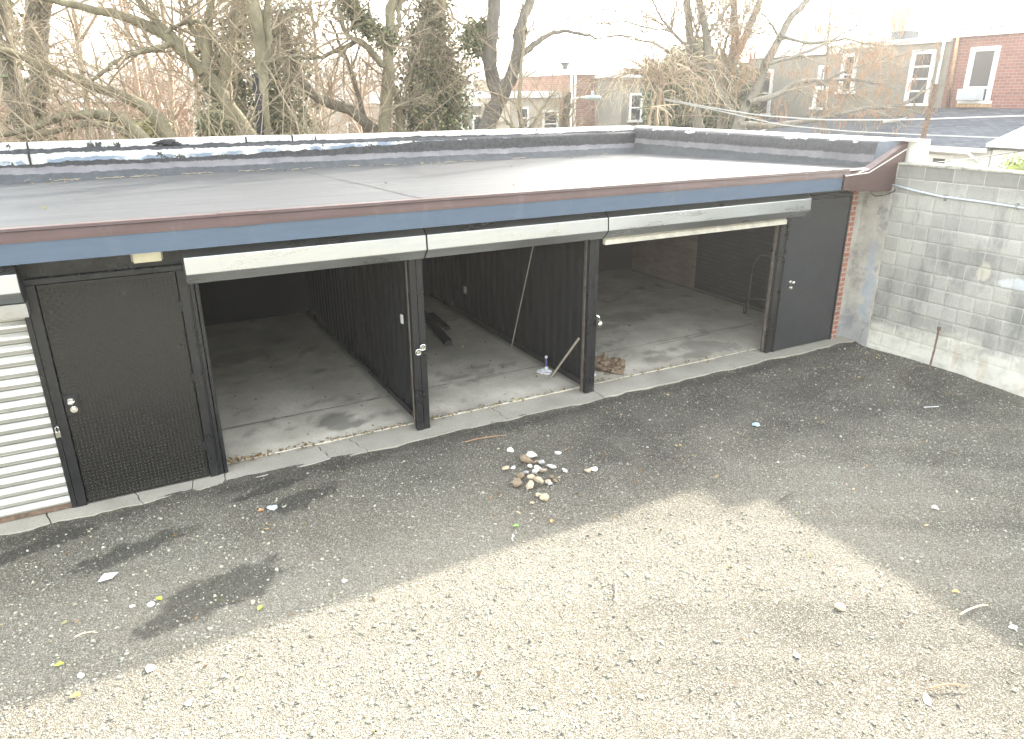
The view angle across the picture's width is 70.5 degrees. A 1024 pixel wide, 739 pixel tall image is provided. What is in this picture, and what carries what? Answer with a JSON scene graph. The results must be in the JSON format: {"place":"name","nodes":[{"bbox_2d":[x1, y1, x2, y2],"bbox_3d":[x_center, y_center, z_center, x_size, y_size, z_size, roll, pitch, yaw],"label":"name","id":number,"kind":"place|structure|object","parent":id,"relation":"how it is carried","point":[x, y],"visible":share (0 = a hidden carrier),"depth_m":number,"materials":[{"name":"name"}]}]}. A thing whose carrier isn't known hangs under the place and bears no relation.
{"place":"outdoors","nodes":[
{"label":"outdoors","id":0,"kind":"place"},
{"bbox_2d":[25,70,474,97],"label":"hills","id":1,"kind":"structure","parent":0,"point":[106,74],"depth_m":229.00,"materials":[{"name":"brown plant"}]},
{"bbox_2d":[0,336,854,534],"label":"concrete apron","id":2,"kind":"object","parent":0,"point":[375,441],"visible":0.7,"depth_m":8.12,"materials":[{"name":"grey concrete"}]},
{"bbox_2d":[0,341,1023,738],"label":"gravel yard","id":3,"kind":"structure","parent":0,"point":[790,383],"depth_m":5.69,"materials":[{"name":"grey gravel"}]},
{"bbox_2d":[70,692,80,696],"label":"fallen leaf","id":4,"kind":"object","parent":3,"relation":"on","point":[75,694],"visible":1,"depth_m":4.61,"materials":[{"name":"yellow plant"}]},
{"bbox_2d":[77,672,84,677],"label":"stone","id":5,"kind":"object","parent":3,"relation":"on","point":[80,675],"visible":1,"depth_m":4.77,"materials":[{"name":"white stone"}]},
{"bbox_2d":[74,631,96,636],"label":"twig","id":6,"kind":"object","parent":3,"relation":"on","point":[85,633],"visible":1,"depth_m":5.11,"materials":[{"name":"wood"}]},
{"bbox_2d":[98,572,117,581],"bbox_3d":[-3.191,1.635,5.723,0.135,0.016,0.088,-6,21,-16],"label":"paper scrap","id":7,"kind":"object","parent":3,"relation":"on","point":[106,576],"visible":1,"depth_m":5.73,"materials":[{"name":"white paper"}]},
{"bbox_2d":[147,601,154,606],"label":"stone","id":8,"kind":"object","parent":3,"relation":"on","point":[151,604],"visible":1,"depth_m":5.44,"materials":[{"name":"white stone"}]},
{"bbox_2d":[146,664,156,671],"bbox_3d":[-2.416,1.990,4.832,0.072,0.035,0.069,12,24,29],"label":"stone","id":9,"kind":"object","parent":3,"relation":"on","point":[149,667],"visible":1,"depth_m":4.82,"materials":[{"name":"white stone"}]},
{"bbox_2d":[184,700,191,705],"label":"stone","id":10,"kind":"object","parent":3,"relation":"on","point":[188,703],"visible":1,"depth_m":4.55,"materials":[{"name":"white stone"}]},
{"bbox_2d":[266,505,276,509],"bbox_3d":[-2.208,1.271,6.668,0.095,0.024,0.096,-11,23,-26],"label":"plastic scrap","id":11,"kind":"object","parent":3,"relation":"on","point":[271,507],"visible":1,"depth_m":6.66,"materials":[{"name":"white plastic"}]},
{"bbox_2d":[465,435,504,441],"bbox_3d":[-0.299,0.756,8.012,0.465,0.024,0.025,-8,22,-19],"label":"twig","id":12,"kind":"object","parent":3,"relation":"on","point":[484,437],"visible":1,"depth_m":8.01,"materials":[{"name":"brown wood"}]},
{"bbox_2d":[0,155,1014,731],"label":"leaf litter","id":13,"kind":"object","parent":3,"relation":"on","point":[232,461],"visible":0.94,"depth_m":7.77,"materials":[{"name":"brown plant"}]},
{"bbox_2d":[513,478,521,486],"bbox_3d":[0.051,1.100,7.066,0.095,0.053,0.122,-2,21,-4],"label":"rubble stone","id":14,"kind":"object","parent":3,"relation":"on","point":[517,482],"visible":1,"depth_m":7.04,"materials":[{"name":"brown stone"}]},
{"bbox_2d":[516,472,524,478],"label":"rubble stone","id":15,"kind":"object","parent":3,"relation":"on","point":[521,475],"visible":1,"depth_m":7.17,"materials":[{"name":"brown stone"}]},
{"bbox_2d":[520,454,532,463],"bbox_3d":[0.152,0.928,7.535,0.144,0.077,0.107,14,27,-10],"label":"rubble stone","id":16,"kind":"object","parent":3,"relation":"on","point":[524,458],"visible":0.97,"depth_m":7.50,"materials":[{"name":"brown stone"}]},
{"bbox_2d":[525,480,533,489],"bbox_3d":[0.170,1.115,7.026,0.086,0.054,0.108,-3,34,17],"label":"rubble stone","id":17,"kind":"object","parent":3,"relation":"on","point":[529,484],"visible":1,"depth_m":7.00,"materials":[{"name":"beige stone"}]},
{"bbox_2d":[527,474,534,478],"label":"rubble stone","id":18,"kind":"object","parent":3,"relation":"on","point":[531,476],"visible":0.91,"depth_m":7.14,"materials":[{"name":"beige stone"}]},
{"bbox_2d":[526,451,537,457],"bbox_3d":[0.208,0.895,7.637,0.130,0.069,0.098,17,20,7],"label":"rubble stone","id":19,"kind":"object","parent":3,"relation":"on","point":[531,454],"visible":0.84,"depth_m":7.61,"materials":[{"name":"white stone"}]},
{"bbox_2d":[534,476,543,483],"bbox_3d":[0.259,1.076,7.082,0.094,0.062,0.134,-10,14,-15],"label":"rubble stone","id":20,"kind":"object","parent":3,"relation":"on","point":[538,479],"visible":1,"depth_m":7.04,"materials":[{"name":"beige stone"}]},
{"bbox_2d":[539,493,548,500],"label":"rubble stone","id":21,"kind":"object","parent":3,"relation":"on","point":[544,497],"visible":1,"depth_m":6.82,"materials":[{"name":"beige stone"}]},
{"bbox_2d":[547,464,556,468],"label":"rubble stone","id":22,"kind":"object","parent":3,"relation":"on","point":[551,466],"visible":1,"depth_m":7.40,"materials":[{"name":"white stone"}]},
{"bbox_2d":[780,491,799,499],"bbox_3d":[2.620,1.182,6.836,0.275,0.027,0.024,-12,24,-28],"label":"twig","id":23,"kind":"object","parent":3,"relation":"on","point":[788,495],"visible":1,"depth_m":6.82,"materials":[{"name":"beige wood"}]},
{"bbox_2d":[834,602,845,610],"bbox_3d":[2.428,1.757,5.360,0.073,0.033,0.079,-19,28,-41],"label":"stone","id":24,"kind":"object","parent":3,"relation":"on","point":[840,606],"visible":1,"depth_m":5.35,"materials":[{"name":"white stone"}]},
{"bbox_2d":[923,693,930,705],"bbox_3d":[2.600,2.066,4.538,0.044,0.033,0.082,7,22,18],"label":"stone","id":25,"kind":"object","parent":3,"relation":"on","point":[926,699],"visible":1,"depth_m":4.53,"materials":[{"name":"white stone"}]},
{"bbox_2d":[928,327,940,369],"bbox_3d":[5.723,-0.253,9.829,0.046,0.660,0.130,16,26,36],"label":"iron rod","id":26,"kind":"object","parent":3,"relation":"on","point":[935,344],"visible":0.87,"depth_m":9.80,"materials":[{"name":"brown metal"}]},
{"bbox_2d":[929,683,967,688],"bbox_3d":[2.780,2.014,4.619,0.247,0.026,0.031,-1,21,-3],"label":"twig","id":27,"kind":"object","parent":3,"relation":"on","point":[939,685],"visible":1,"depth_m":4.61,"materials":[{"name":"beige wood"}]},
{"bbox_2d":[959,605,987,614],"bbox_3d":[3.381,1.751,5.310,0.279,0.027,0.028,-8,22,-20],"label":"twig","id":28,"kind":"object","parent":3,"relation":"on","point":[965,611],"visible":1,"depth_m":5.29,"materials":[{"name":"wood"}]},
{"bbox_2d":[1008,624,1017,629],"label":"stone","id":29,"kind":"object","parent":3,"relation":"on","point":[1012,626],"visible":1,"depth_m":5.14,"materials":[{"name":"white stone"}]},
{"bbox_2d":[12,0,1023,79],"label":"sky","id":30,"kind":"structure","parent":0,"point":[939,14],"materials":[{"name":"white"}]},
{"bbox_2d":[661,99,1023,138],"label":"cable","id":31,"kind":"object","parent":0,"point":[842,130],"visible":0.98,"depth_m":17.06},
{"bbox_3d":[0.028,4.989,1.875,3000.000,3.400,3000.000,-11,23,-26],"label":"ground","id":32,"kind":"structure","parent":0,"visible":0},
{"bbox_2d":[0,99,69,142],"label":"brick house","id":33,"kind":"structure","parent":32,"relation":"on","point":[2,109],"depth_m":31.84,"materials":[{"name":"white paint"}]},
{"bbox_2d":[0,0,139,141],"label":"bare tree","id":34,"kind":"object","parent":32,"relation":"on","point":[42,7],"visible":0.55,"depth_m":13.44,"materials":[{"name":"brown plant"}]},
{"bbox_2d":[0,0,177,141],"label":"bare tree","id":35,"kind":"object","parent":32,"relation":"on","point":[56,119],"visible":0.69,"depth_m":12.14,"materials":[{"name":"beige plant"}]},
{"bbox_2d":[60,96,188,139],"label":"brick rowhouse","id":36,"kind":"structure","parent":32,"relation":"on","point":[180,122],"depth_m":28.65,"materials":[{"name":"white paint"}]},
{"bbox_2d":[81,107,114,139],"bbox_3d":[-16.218,-9.546,28.291,1.180,1.290,0.130,-11,23,-26],"label":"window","id":37,"kind":"structure","parent":36,"relation":"in","point":[105,107],"depth_m":28.30,"materials":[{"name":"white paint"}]},
{"bbox_2d":[117,115,182,138],"bbox_3d":[-8.572,-4.167,17.746,1.472,4.011,0.844,-11,23,-26],"label":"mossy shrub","id":38,"kind":"object","parent":32,"relation":"on","point":[145,126],"visible":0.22,"depth_m":16.98,"materials":[{"name":"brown plant"}]},
{"bbox_2d":[2,0,343,138],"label":"bare tree","id":39,"kind":"object","parent":32,"relation":"on","point":[169,36],"visible":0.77,"depth_m":13.06,"materials":[{"name":"beige plant"}]},
{"bbox_2d":[182,97,211,136],"bbox_3d":[-14.073,-8.418,33.136,1.210,7.590,7.200,-11,23,-26],"label":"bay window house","id":40,"kind":"structure","parent":32,"relation":"on","point":[194,111],"depth_m":29.19,"materials":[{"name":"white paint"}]},
{"bbox_2d":[0,0,407,142],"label":"distant wood","id":41,"kind":"object","parent":32,"relation":"on","point":[135,84],"visible":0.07,"depth_m":19.99,"materials":[{"name":"beige plant"}]},
{"bbox_2d":[195,103,235,136],"bbox_3d":[-6.495,-3.883,16.650,0.967,4.226,0.880,-11,23,-26],"label":"evergreen shrub","id":42,"kind":"object","parent":32,"relation":"on","point":[226,124],"visible":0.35,"depth_m":15.81,"materials":[{"name":"green plant"}]},
{"bbox_2d":[175,0,330,136],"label":"ivy tree","id":43,"kind":"object","parent":32,"relation":"on","point":[242,93],"visible":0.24,"depth_m":16.97,"materials":[{"name":"green plant"}]},
{"bbox_2d":[170,0,338,134],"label":"bare tree","id":44,"kind":"object","parent":32,"relation":"on","point":[262,44],"visible":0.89,"depth_m":12.77,"materials":[{"name":"beige plant"}]},
{"bbox_2d":[252,73,264,134],"bbox_3d":[-4.531,-4.447,12.930,0.256,1.554,0.180,1,21,2],"label":"trunk","id":45,"kind":"object","parent":32,"relation":"on","point":[259,124],"visible":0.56,"depth_m":12.80,"materials":[{"name":"plant"}]},
{"bbox_2d":[246,98,315,130],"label":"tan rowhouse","id":46,"kind":"structure","parent":32,"relation":"on","point":[297,107],"depth_m":37.24,"materials":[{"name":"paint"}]},
{"bbox_2d":[238,0,382,134],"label":"bare tree","id":47,"kind":"object","parent":32,"relation":"on","point":[332,104],"visible":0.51,"depth_m":14.38,"materials":[{"name":"brown plant"}]},
{"bbox_2d":[0,37,658,142],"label":"brushwood","id":48,"kind":"object","parent":32,"relation":"on","point":[90,121],"visible":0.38,"depth_m":12.11,"materials":[{"name":"brown plant"}]},
{"bbox_2d":[297,92,407,133],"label":"white roofed house","id":49,"kind":"structure","parent":32,"relation":"on","point":[339,116],"depth_m":36.60,"materials":[{"name":"beige paint"}]},
{"bbox_2d":[346,122,355,133],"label":"window","id":50,"kind":"structure","parent":49,"relation":"in","point":[348,125],"depth_m":36.70,"materials":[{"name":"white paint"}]},
{"bbox_2d":[268,0,446,132],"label":"ivy tree","id":51,"kind":"object","parent":32,"relation":"on","point":[385,36],"visible":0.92,"depth_m":14.13,"materials":[{"name":"beige plant"}]},
{"bbox_2d":[366,0,503,131],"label":"ivy tree","id":52,"kind":"object","parent":32,"relation":"on","point":[443,75],"visible":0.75,"depth_m":15.22,"materials":[{"name":"green plant"}]},
{"bbox_2d":[394,103,481,131],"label":"grey garden house","id":53,"kind":"structure","parent":32,"relation":"on","point":[475,122],"depth_m":34.48,"materials":[{"name":"paint"}]},
{"bbox_2d":[472,115,480,129],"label":"window","id":54,"kind":"structure","parent":53,"relation":"in","point":[475,123],"depth_m":34.58,"materials":[{"name":"white paint"}]},
{"bbox_2d":[0,126,930,522],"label":"garage building","id":55,"kind":"structure","parent":32,"relation":"on","point":[162,310],"depth_m":9.12,"materials":[{"name":"concrete"}]},
{"bbox_2d":[23,263,220,507],"bbox_3d":[-3.479,0.158,6.568,1.282,2.120,0.201,-11,23,-26],"label":"door","id":56,"kind":"structure","parent":55,"relation":"in","point":[110,348],"depth_m":6.51,"materials":[{"name":"black paint"}]},
{"bbox_2d":[24,153,606,181],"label":"roof litter","id":57,"kind":"object","parent":55,"relation":"on","point":[238,171],"visible":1,"depth_m":10.90,"materials":[{"name":"brown plant"}]},
{"bbox_2d":[424,310,451,345],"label":"timber beam","id":58,"kind":"structure","parent":55,"relation":"on","point":[439,332],"depth_m":11.33,"materials":[{"name":"black wood"}]},
{"bbox_2d":[428,312,450,329],"bbox_3d":[-1.210,-0.808,12.001,0.100,0.040,0.954,-9,22,-21],"label":"plank","id":59,"kind":"object","parent":55,"relation":"on","point":[440,322],"visible":0.89,"depth_m":11.89,"materials":[{"name":"black wood"}]},
{"bbox_2d":[511,246,533,347],"bbox_3d":[0.149,-1.046,10.257,0.015,1.704,0.551,-15,25,-35],"label":"pole","id":60,"kind":"object","parent":55,"relation":"on","point":[522,296],"visible":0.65,"depth_m":10.25,"materials":[{"name":"grey metal"}]},
{"bbox_2d":[536,368,551,374],"bbox_3d":[0.436,0.022,9.774,0.233,0.056,0.224,-11,23,-26],"label":"plastic bag","id":61,"kind":"object","parent":55,"relation":"on","point":[548,371],"visible":1,"depth_m":9.73,"materials":[{"name":"white plastic"}]},
{"bbox_2d":[545,356,547,368],"bbox_3d":[0.467,-0.086,9.809,0.053,0.221,0.051,-11,23,-26],"label":"brush","id":62,"kind":"object","parent":55,"relation":"on","point":[546,366],"visible":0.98,"depth_m":9.80,"materials":[{"name":"white plastic"}]},
{"bbox_2d":[551,338,579,376],"bbox_3d":[0.677,-0.147,9.292,0.028,0.688,0.560,-14,24,-32],"label":"stick","id":63,"kind":"object","parent":55,"relation":"on","point":[566,355],"visible":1,"depth_m":9.26,"materials":[{"name":"brown wood"}]},
{"bbox_2d":[595,352,627,374],"bbox_3d":[1.317,-0.104,9.845,0.534,0.289,0.602,14,25,33],"label":"debris heap","id":64,"kind":"object","parent":55,"relation":"on","point":[613,365],"visible":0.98,"depth_m":9.78,"materials":[{"name":"brown plant"}]},
{"bbox_2d":[743,254,770,319],"bbox_3d":[4.145,-1.373,12.070,0.498,1.029,0.434,8,22,22],"label":"hand truck","id":65,"kind":"object","parent":55,"relation":"on","point":[745,306],"visible":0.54,"depth_m":12.18,"materials":[{"name":"metal"}]},
{"bbox_2d":[771,192,853,351],"bbox_3d":[4.322,-1.394,10.457,1.230,2.205,0.181,-11,23,-26],"label":"door","id":66,"kind":"structure","parent":55,"relation":"in","point":[815,242],"depth_m":10.44,"materials":[{"name":"black paint"}]},
{"bbox_2d":[474,71,532,91],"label":"rowhouse","id":67,"kind":"structure","parent":32,"relation":"on","point":[484,79],"depth_m":59.46,"materials":[{"name":"beige paint"}]},
{"bbox_2d":[410,0,610,129],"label":"ivy tree","id":68,"kind":"object","parent":32,"relation":"on","point":[483,31],"visible":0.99,"depth_m":14.84,"materials":[{"name":"brown plant"}]},
{"bbox_2d":[463,91,561,128],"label":"peach house","id":69,"kind":"structure","parent":32,"relation":"on","point":[526,108],"depth_m":32.63,"materials":[{"name":"beige paint"}]},
{"bbox_2d":[518,107,528,128],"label":"window","id":70,"kind":"structure","parent":69,"relation":"in","point":[525,109],"depth_m":32.42,"materials":[{"name":"white paint"}]},
{"bbox_2d":[542,110,558,127],"bbox_3d":[1.764,-11.234,33.139,0.930,1.190,0.130,-11,23,-26],"label":"window","id":71,"kind":"structure","parent":69,"relation":"in","point":[555,122],"depth_m":33.11,"materials":[{"name":"white paint"}]},
{"bbox_2d":[461,1,590,128],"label":"bare tree","id":72,"kind":"object","parent":32,"relation":"on","point":[519,107],"visible":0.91,"depth_m":14.86,"materials":[{"name":"beige plant"}]},
{"bbox_2d":[499,62,617,127],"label":"square brick house","id":73,"kind":"structure","parent":32,"relation":"on","point":[585,103],"depth_m":32.63,"materials":[{"name":"brown brick"}]},
{"bbox_2d":[547,74,592,127],"bbox_3d":[1.436,-5.178,18.329,1.320,4.377,1.487,-18,27,-38],"label":"dead trunk","id":74,"kind":"object","parent":32,"relation":"on","point":[565,121],"visible":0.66,"depth_m":17.73,"materials":[{"name":"brown plant"}]},
{"bbox_2d":[570,75,600,126],"bbox_3d":[2.520,-7.021,25.490,1.259,6.181,0.308,-11,23,-26],"label":"street lamp","id":75,"kind":"object","parent":32,"relation":"on","point":[589,97],"visible":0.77,"depth_m":24.60,"materials":[{"name":"white metal"}]},
{"bbox_2d":[594,73,652,127],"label":"greenish house","id":76,"kind":"structure","parent":32,"relation":"on","point":[607,114],"depth_m":31.63,"materials":[{"name":"grey paint"}]},
{"bbox_2d":[628,93,642,121],"bbox_3d":[5.393,-11.389,31.529,0.780,1.190,0.130,-11,23,-26],"label":"window","id":77,"kind":"structure","parent":76,"relation":"in","point":[633,110],"depth_m":31.54,"materials":[{"name":"white glass"}]},
{"bbox_2d":[568,22,740,127],"bbox_3d":[3.486,-5.428,17.490,4.882,5.430,1.911,-11,23,-26],"label":"fountain shrub","id":78,"kind":"object","parent":32,"relation":"on","point":[652,74],"visible":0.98,"depth_m":16.91,"materials":[{"name":"beige plant"}]},
{"bbox_2d":[665,98,1023,120],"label":"cable","id":79,"kind":"object","parent":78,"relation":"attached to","point":[845,119],"visible":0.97,"depth_m":16.54,"materials":[{"name":"black rubber"}]},
{"bbox_2d":[553,0,763,128],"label":"bare tree","id":80,"kind":"object","parent":32,"relation":"on","point":[689,32],"visible":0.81,"depth_m":19.03,"materials":[{"name":"grey plant"}]},
{"bbox_2d":[615,62,747,116],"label":"porch house","id":81,"kind":"structure","parent":32,"relation":"on","point":[641,70],"depth_m":34.08,"materials":[{"name":"white paint"}]},
{"bbox_2d":[637,36,763,131],"bbox_3d":[7.230,-9.688,26.646,7.937,4.946,2.757,-11,23,-26],"label":"ivy hedge","id":82,"kind":"object","parent":32,"relation":"on","point":[709,122],"visible":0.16,"depth_m":25.41,"materials":[{"name":"green plant"}]},
{"bbox_2d":[663,0,779,130],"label":"bare tree","id":83,"kind":"object","parent":32,"relation":"on","point":[706,47],"visible":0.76,"depth_m":19.39,"materials":[{"name":"grey plant"}]},
{"bbox_2d":[668,0,791,131],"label":"bare tree","id":84,"kind":"object","parent":32,"relation":"on","point":[721,124],"visible":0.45,"depth_m":20.09,"materials":[{"name":"brown plant"}]},
{"bbox_2d":[706,117,795,130],"bbox_3d":[7.855,-7.890,28.545,4.200,4.000,5.480,-11,23,-26],"label":"grey lean to","id":85,"kind":"object","parent":32,"relation":"on","point":[771,120],"visible":0.02,"depth_m":27.27,"materials":[{"name":"paint"}]},
{"bbox_2d":[747,23,842,117],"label":"stucco house","id":86,"kind":"structure","parent":32,"relation":"on","point":[781,83],"depth_m":27.07,"materials":[{"name":"white paint"}]},
{"bbox_2d":[756,69,774,115],"bbox_3d":[9.771,-10.814,28.301,0.140,1.686,1.040,-11,23,-26],"label":"window","id":87,"kind":"structure","parent":86,"relation":"in","point":[766,87],"depth_m":28.12,"materials":[{"name":"white paint"}]},
{"bbox_2d":[809,86,828,109],"bbox_3d":[11.080,-9.778,26.094,0.140,0.786,0.720,-11,23,-26],"label":"window","id":88,"kind":"structure","parent":86,"relation":"in","point":[818,87],"depth_m":26.14,"materials":[{"name":"white paint"}]},
{"bbox_2d":[817,65,823,78],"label":"window","id":89,"kind":"structure","parent":86,"relation":"in","point":[821,67],"depth_m":25.86,"materials":[{"name":"white paint"}]},
{"bbox_2d":[700,0,955,134],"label":"seed pod tree","id":90,"kind":"object","parent":32,"relation":"on","point":[740,122],"visible":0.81,"depth_m":20.42,"materials":[{"name":"grey plant"}]},
{"bbox_2d":[765,114,909,135],"bbox_3d":[10.578,-6.492,24.588,3.380,4.138,4.550,-11,23,-26],"label":"dark lean to","id":91,"kind":"object","parent":32,"relation":"on","point":[852,126],"visible":0.04,"depth_m":23.99,"materials":[{"name":"grey paint"}]},
{"bbox_2d":[796,0,892,133],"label":"bare sapling","id":92,"kind":"object","parent":32,"relation":"on","point":[829,12],"visible":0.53,"depth_m":22.54,"materials":[{"name":"brown plant"}]},
{"bbox_2d":[835,7,953,123],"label":"stucco house","id":93,"kind":"structure","parent":32,"relation":"on","point":[913,24],"depth_m":23.29,"materials":[{"name":"white paint"}]},
{"bbox_2d":[835,53,858,93],"bbox_3d":[11.569,-10.188,24.961,0.140,1.306,0.740,-11,23,-26],"label":"window","id":94,"kind":"structure","parent":93,"relation":"in","point":[844,74],"depth_m":24.96,"materials":[{"name":"white paint"}]},
{"bbox_2d":[903,49,936,105],"bbox_3d":[12.837,-9.179,22.824,0.140,1.646,0.950,-11,23,-26],"label":"window","id":95,"kind":"structure","parent":93,"relation":"in","point":[928,67],"depth_m":22.80,"materials":[{"name":"white paint"}]},
{"bbox_2d":[920,84,938,138],"bbox_3d":[6.230,-2.287,11.601,0.501,4.252,0.058,-11,23,-26],"label":"perforated post","id":96,"kind":"object","parent":32,"relation":"on","point":[929,111],"visible":0.2,"depth_m":11.06,"materials":[{"name":"metal"}]},
{"bbox_2d":[862,108,1023,167],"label":"shingle lean to","id":97,"kind":"object","parent":32,"relation":"on","point":[945,148],"visible":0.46,"depth_m":19.77,"materials":[{"name":"white paint"}]},
{"bbox_2d":[927,153,951,163],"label":"window","id":98,"kind":"structure","parent":97,"relation":"in","point":[932,157],"depth_m":19.36,"materials":[{"name":"white paint"}]},
{"bbox_2d":[866,162,1023,396],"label":"block wall","id":99,"kind":"structure","parent":32,"relation":"on","point":[952,264],"depth_m":9.56,"materials":[{"name":"concrete"}]},
{"bbox_2d":[941,24,1023,108],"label":"brick house","id":100,"kind":"structure","parent":32,"relation":"on","point":[987,68],"depth_m":21.07,"materials":[{"name":"red brick"}]},
{"bbox_2d":[957,46,1001,103],"bbox_3d":[13.730,-8.632,21.256,0.140,1.556,0.980,-11,23,-26],"label":"window","id":101,"kind":"structure","parent":100,"relation":"in","point":[983,61],"depth_m":21.20,"materials":[{"name":"white paint"}]},
{"bbox_2d":[986,126,1023,169],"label":"white lean to","id":102,"kind":"object","parent":32,"relation":"on","point":[1016,145],"visible":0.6,"depth_m":17.96,"materials":[{"name":"paint"}]},
{"bbox_2d":[931,151,1022,162],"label":"cable","id":103,"kind":"object","parent":102,"relation":"attached to","point":[974,158],"visible":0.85,"depth_m":15.54,"materials":[{"name":"metal"}]},
{"bbox_2d":[995,152,1023,170],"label":"leafy shrub","id":104,"kind":"object","parent":32,"relation":"on","point":[1017,164],"visible":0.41,"depth_m":13.97,"materials":[{"name":"green plant"}]}
]}

